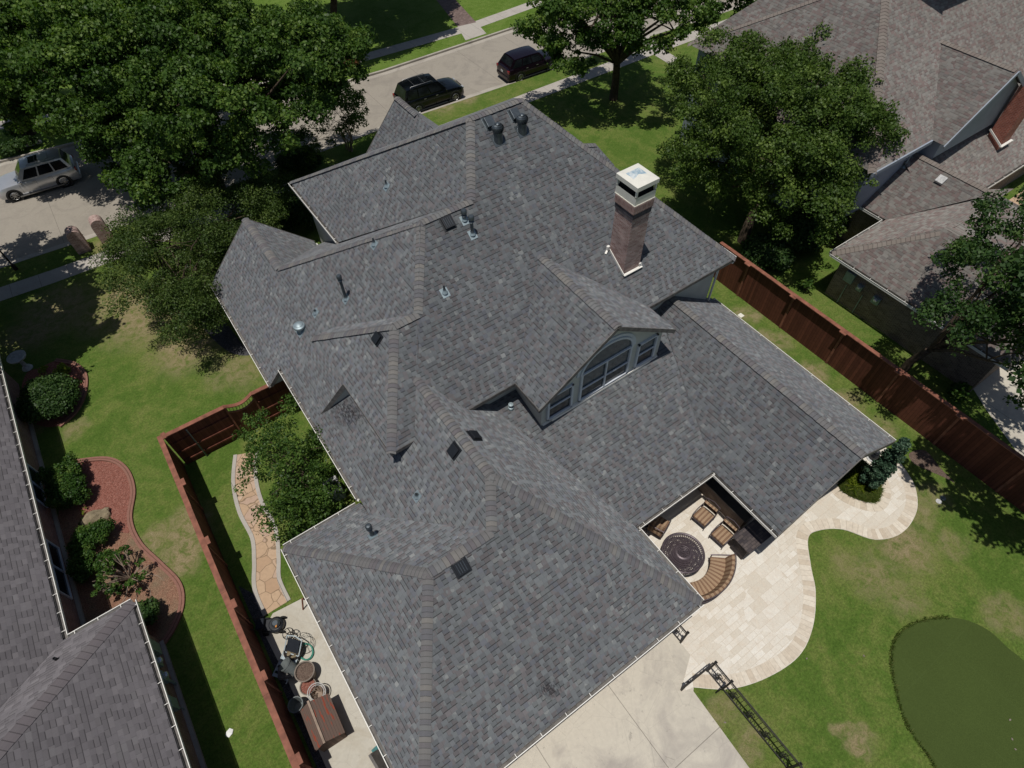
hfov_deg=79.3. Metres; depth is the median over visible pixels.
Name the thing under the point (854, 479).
ornamental grass
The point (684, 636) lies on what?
iron railing
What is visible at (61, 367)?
plant
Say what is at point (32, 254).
gutter pan
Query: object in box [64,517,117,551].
rounded bush
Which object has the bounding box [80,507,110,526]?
landscape rock
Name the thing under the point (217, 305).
shrub
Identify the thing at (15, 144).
shrub
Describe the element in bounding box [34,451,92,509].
rounded bush
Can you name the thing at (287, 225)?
shrub
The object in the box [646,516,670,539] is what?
patio chair
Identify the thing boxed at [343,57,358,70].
shrub
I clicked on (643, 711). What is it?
driveway
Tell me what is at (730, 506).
kitchen counter
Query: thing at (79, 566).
rounded bush
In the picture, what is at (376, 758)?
teal board
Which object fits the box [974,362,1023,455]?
neighbour driveway
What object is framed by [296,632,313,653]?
wire hoop
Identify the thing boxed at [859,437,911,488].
conifer
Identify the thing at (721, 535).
patio chair
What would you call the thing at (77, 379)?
plant
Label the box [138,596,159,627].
rounded bush
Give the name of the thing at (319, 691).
wicker basket
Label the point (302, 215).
shrub
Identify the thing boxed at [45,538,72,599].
window
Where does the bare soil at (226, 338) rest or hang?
on the lawn at (832, 698)
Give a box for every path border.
[231,454,266,615]
[254,453,290,601]
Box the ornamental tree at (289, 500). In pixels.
[232,392,349,541]
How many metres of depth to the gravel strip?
22.37 m
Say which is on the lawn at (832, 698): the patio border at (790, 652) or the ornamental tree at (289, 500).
the ornamental tree at (289, 500)
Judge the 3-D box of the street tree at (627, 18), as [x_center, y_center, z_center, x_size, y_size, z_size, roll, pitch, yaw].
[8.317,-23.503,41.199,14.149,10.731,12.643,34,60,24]
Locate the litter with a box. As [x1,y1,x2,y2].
[226,728,232,736]
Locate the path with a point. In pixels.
(271, 596)
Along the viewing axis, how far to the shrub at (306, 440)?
27.68 m
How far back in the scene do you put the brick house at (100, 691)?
19.85 m
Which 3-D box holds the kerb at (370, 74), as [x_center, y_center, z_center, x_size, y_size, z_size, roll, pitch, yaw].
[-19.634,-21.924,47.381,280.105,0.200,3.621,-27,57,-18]
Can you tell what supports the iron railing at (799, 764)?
on the lawn at (832, 698)
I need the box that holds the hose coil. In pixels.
[300,643,313,659]
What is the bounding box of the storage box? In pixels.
[300,693,346,751]
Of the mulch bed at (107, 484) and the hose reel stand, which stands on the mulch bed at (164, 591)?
the mulch bed at (107, 484)
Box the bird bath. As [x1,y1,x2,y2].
[6,350,32,371]
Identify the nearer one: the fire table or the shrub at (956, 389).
the fire table
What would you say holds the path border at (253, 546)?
on the path
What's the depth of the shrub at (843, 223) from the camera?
35.66 m
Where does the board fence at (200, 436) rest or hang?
on the lawn at (832, 698)
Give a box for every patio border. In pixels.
[692,464,916,688]
[830,480,890,511]
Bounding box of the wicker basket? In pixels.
[307,682,326,700]
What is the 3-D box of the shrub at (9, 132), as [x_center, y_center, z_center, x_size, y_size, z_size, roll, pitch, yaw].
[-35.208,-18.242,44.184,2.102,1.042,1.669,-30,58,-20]
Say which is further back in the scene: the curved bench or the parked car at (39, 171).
the parked car at (39, 171)
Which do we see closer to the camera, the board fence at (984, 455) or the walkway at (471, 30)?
the board fence at (984, 455)
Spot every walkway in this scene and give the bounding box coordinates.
[458,22,485,39]
[644,35,690,66]
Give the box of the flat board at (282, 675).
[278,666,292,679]
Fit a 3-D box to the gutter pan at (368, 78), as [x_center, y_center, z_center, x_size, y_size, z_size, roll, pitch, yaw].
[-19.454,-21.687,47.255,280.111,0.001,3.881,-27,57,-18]
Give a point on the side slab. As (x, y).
(355, 747)
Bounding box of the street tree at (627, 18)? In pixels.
[509,0,756,100]
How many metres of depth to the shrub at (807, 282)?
33.14 m
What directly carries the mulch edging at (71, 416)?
on the mulch bed at (34, 373)
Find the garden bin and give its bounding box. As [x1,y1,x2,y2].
[279,657,296,676]
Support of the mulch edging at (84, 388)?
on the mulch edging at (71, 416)
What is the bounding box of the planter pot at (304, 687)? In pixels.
[299,678,315,694]
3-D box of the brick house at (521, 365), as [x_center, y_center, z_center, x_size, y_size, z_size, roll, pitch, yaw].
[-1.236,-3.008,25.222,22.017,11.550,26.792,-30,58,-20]
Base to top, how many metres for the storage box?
1.385 m
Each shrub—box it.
[0,135,38,156]
[2,122,33,136]
[90,545,166,603]
[209,300,222,311]
[248,193,299,231]
[282,191,314,228]
[287,522,312,539]
[298,432,321,451]
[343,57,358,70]
[740,232,795,271]
[767,207,830,254]
[798,276,815,290]
[801,194,850,232]
[947,381,972,402]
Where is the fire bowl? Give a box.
[283,642,302,660]
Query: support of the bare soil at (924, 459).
on the lawn at (832, 698)
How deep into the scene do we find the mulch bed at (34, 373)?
30.88 m
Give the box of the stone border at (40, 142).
[24,140,41,147]
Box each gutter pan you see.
[0,0,754,265]
[0,2,602,166]
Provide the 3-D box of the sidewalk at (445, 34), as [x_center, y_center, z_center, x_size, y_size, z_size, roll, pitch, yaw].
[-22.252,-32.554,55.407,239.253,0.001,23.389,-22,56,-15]
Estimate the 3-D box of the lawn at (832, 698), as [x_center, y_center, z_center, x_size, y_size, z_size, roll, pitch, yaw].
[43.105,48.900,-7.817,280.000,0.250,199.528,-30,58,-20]
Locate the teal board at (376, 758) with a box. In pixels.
[368,745,387,767]
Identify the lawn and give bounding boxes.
[0,0,537,159]
[0,10,1023,767]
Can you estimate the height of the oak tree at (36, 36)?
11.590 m
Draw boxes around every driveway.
[506,632,748,767]
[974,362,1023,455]
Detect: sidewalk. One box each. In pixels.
[0,1,541,128]
[0,19,726,300]
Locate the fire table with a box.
[661,532,704,573]
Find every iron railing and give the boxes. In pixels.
[672,625,689,643]
[706,661,802,767]
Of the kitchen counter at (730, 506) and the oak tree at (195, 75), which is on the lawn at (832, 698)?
the oak tree at (195, 75)
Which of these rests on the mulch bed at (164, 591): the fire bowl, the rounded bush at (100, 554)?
the rounded bush at (100, 554)
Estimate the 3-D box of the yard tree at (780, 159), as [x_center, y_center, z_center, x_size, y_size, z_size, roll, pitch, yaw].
[13.859,-13.652,34.395,13.849,9.439,12.224,33,60,23]
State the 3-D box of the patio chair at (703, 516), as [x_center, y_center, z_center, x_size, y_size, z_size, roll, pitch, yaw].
[7.930,5.313,25.292,0.884,0.994,0.722,-36,60,-23]
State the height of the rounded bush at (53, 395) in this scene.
1.605 m
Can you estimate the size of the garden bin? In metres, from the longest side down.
0.600 x 0.504 x 0.500 m
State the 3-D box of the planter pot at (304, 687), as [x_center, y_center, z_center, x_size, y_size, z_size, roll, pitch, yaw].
[-7.193,10.750,21.906,0.588,0.340,0.584,-30,58,-20]
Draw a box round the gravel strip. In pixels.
[239,586,325,767]
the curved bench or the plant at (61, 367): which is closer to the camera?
the curved bench
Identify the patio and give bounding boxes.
[636,448,917,691]
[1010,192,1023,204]
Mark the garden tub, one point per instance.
(296, 704)
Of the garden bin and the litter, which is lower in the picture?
the litter
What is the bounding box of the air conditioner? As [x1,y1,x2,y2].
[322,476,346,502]
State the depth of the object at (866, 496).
26.20 m
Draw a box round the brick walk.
[437,0,475,25]
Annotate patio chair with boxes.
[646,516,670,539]
[690,498,720,530]
[708,516,739,549]
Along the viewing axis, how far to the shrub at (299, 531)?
25.21 m
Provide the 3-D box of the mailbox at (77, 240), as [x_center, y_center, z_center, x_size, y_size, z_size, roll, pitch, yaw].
[-25.510,-8.476,36.212,0.720,1.510,0.710,-30,58,-20]
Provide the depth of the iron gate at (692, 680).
21.14 m
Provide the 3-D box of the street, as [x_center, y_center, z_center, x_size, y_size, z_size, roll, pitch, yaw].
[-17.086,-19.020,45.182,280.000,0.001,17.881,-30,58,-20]
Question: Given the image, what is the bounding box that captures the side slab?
[264,597,376,767]
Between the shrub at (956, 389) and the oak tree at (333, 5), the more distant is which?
the oak tree at (333, 5)
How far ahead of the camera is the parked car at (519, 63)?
47.69 m
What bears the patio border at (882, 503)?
on the patio at (749, 617)
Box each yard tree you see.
[654,20,911,247]
[900,185,1023,409]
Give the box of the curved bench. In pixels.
[690,553,736,602]
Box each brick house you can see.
[0,358,206,767]
[211,97,895,767]
[680,0,1023,391]
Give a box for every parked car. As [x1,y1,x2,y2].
[0,148,81,202]
[392,73,463,112]
[496,45,553,81]
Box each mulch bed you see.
[21,361,82,426]
[58,461,178,640]
[74,461,129,532]
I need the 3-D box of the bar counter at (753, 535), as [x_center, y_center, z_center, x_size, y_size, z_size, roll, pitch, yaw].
[9.568,6.127,24.575,1.750,1.030,0.860,-30,58,-20]
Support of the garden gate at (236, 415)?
on the lawn at (832, 698)
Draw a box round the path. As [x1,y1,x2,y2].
[235,453,286,613]
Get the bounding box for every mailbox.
[64,226,91,254]
[88,215,112,242]
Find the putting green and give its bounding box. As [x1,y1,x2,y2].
[891,617,1023,767]
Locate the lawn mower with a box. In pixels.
[246,616,285,635]
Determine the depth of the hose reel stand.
22.73 m
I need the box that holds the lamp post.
[0,250,17,270]
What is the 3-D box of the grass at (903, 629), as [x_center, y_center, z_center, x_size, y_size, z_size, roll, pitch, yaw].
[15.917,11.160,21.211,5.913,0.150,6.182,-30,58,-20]
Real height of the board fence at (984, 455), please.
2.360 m
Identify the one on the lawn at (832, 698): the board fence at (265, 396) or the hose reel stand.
the board fence at (265, 396)
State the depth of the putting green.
21.59 m
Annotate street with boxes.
[0,0,743,263]
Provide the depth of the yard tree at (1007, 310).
23.79 m
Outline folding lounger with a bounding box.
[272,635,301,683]
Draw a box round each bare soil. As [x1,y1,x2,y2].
[202,309,249,355]
[909,450,954,482]
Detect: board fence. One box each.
[157,432,312,767]
[162,405,241,463]
[251,380,296,421]
[713,242,1023,512]
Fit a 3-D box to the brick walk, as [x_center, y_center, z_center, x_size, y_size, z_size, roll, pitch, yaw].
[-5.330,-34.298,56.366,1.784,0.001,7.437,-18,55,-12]
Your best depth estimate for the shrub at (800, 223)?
34.20 m
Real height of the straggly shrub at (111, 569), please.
1.504 m
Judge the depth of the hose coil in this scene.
22.68 m
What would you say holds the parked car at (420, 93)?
on the street
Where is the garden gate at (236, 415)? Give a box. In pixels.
[223,392,267,432]
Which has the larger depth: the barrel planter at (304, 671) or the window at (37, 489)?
the window at (37, 489)
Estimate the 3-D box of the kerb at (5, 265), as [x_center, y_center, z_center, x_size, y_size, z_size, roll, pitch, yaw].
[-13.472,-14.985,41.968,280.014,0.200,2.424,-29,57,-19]
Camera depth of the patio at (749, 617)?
23.86 m
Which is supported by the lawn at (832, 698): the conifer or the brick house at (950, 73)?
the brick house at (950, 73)
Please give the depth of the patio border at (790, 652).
24.04 m
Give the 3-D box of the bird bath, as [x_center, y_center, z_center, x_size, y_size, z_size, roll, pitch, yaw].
[-24.554,-1.083,30.949,0.880,0.900,0.871,-30,58,-20]
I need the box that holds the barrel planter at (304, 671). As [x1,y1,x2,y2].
[294,660,315,681]
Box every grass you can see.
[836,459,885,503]
[843,465,875,495]
[889,614,949,767]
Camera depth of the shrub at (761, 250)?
34.10 m
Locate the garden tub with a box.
[288,696,304,713]
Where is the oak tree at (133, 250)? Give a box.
[87,167,297,349]
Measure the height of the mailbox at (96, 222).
1.510 m
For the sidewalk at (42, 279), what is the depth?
38.38 m
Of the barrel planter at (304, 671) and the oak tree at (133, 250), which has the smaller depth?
the barrel planter at (304, 671)
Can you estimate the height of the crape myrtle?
4.870 m
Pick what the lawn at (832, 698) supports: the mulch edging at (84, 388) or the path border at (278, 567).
the path border at (278, 567)
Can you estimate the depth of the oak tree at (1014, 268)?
21.96 m
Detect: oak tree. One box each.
[0,0,198,141]
[30,0,378,212]
[87,167,297,349]
[330,0,336,17]
[1000,249,1023,393]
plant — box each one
[52,362,70,374]
[72,376,82,386]
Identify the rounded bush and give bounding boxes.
[14,371,81,423]
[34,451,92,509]
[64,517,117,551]
[65,543,96,585]
[93,548,123,570]
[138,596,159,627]
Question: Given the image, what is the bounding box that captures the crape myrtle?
[290,89,368,164]
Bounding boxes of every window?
[27,463,47,507]
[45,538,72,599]
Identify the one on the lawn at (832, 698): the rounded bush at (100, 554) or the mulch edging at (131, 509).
the mulch edging at (131, 509)
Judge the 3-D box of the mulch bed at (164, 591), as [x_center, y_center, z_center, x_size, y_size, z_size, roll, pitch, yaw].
[-16.533,6.693,25.409,3.718,0.001,10.440,-30,58,-20]
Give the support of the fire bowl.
on the side slab
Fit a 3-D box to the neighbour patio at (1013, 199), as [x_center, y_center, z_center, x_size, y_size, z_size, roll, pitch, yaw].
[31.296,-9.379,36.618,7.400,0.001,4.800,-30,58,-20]
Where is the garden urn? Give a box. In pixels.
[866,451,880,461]
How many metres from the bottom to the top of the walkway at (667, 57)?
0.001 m
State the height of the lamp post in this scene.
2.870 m
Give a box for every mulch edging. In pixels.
[54,358,88,427]
[55,359,85,424]
[77,456,184,643]
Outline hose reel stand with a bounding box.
[282,627,296,639]
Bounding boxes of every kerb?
[0,6,583,162]
[0,6,738,267]
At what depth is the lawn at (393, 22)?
54.73 m
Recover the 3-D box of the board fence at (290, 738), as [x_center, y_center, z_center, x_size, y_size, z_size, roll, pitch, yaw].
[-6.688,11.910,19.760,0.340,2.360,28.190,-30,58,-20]
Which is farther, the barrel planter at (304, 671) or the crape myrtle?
the crape myrtle
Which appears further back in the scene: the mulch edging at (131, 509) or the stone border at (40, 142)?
the stone border at (40, 142)
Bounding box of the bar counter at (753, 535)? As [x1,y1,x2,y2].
[730,516,775,559]
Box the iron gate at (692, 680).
[680,662,712,690]
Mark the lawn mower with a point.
(276, 624)
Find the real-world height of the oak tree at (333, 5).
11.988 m
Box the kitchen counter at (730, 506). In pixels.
[697,473,755,528]

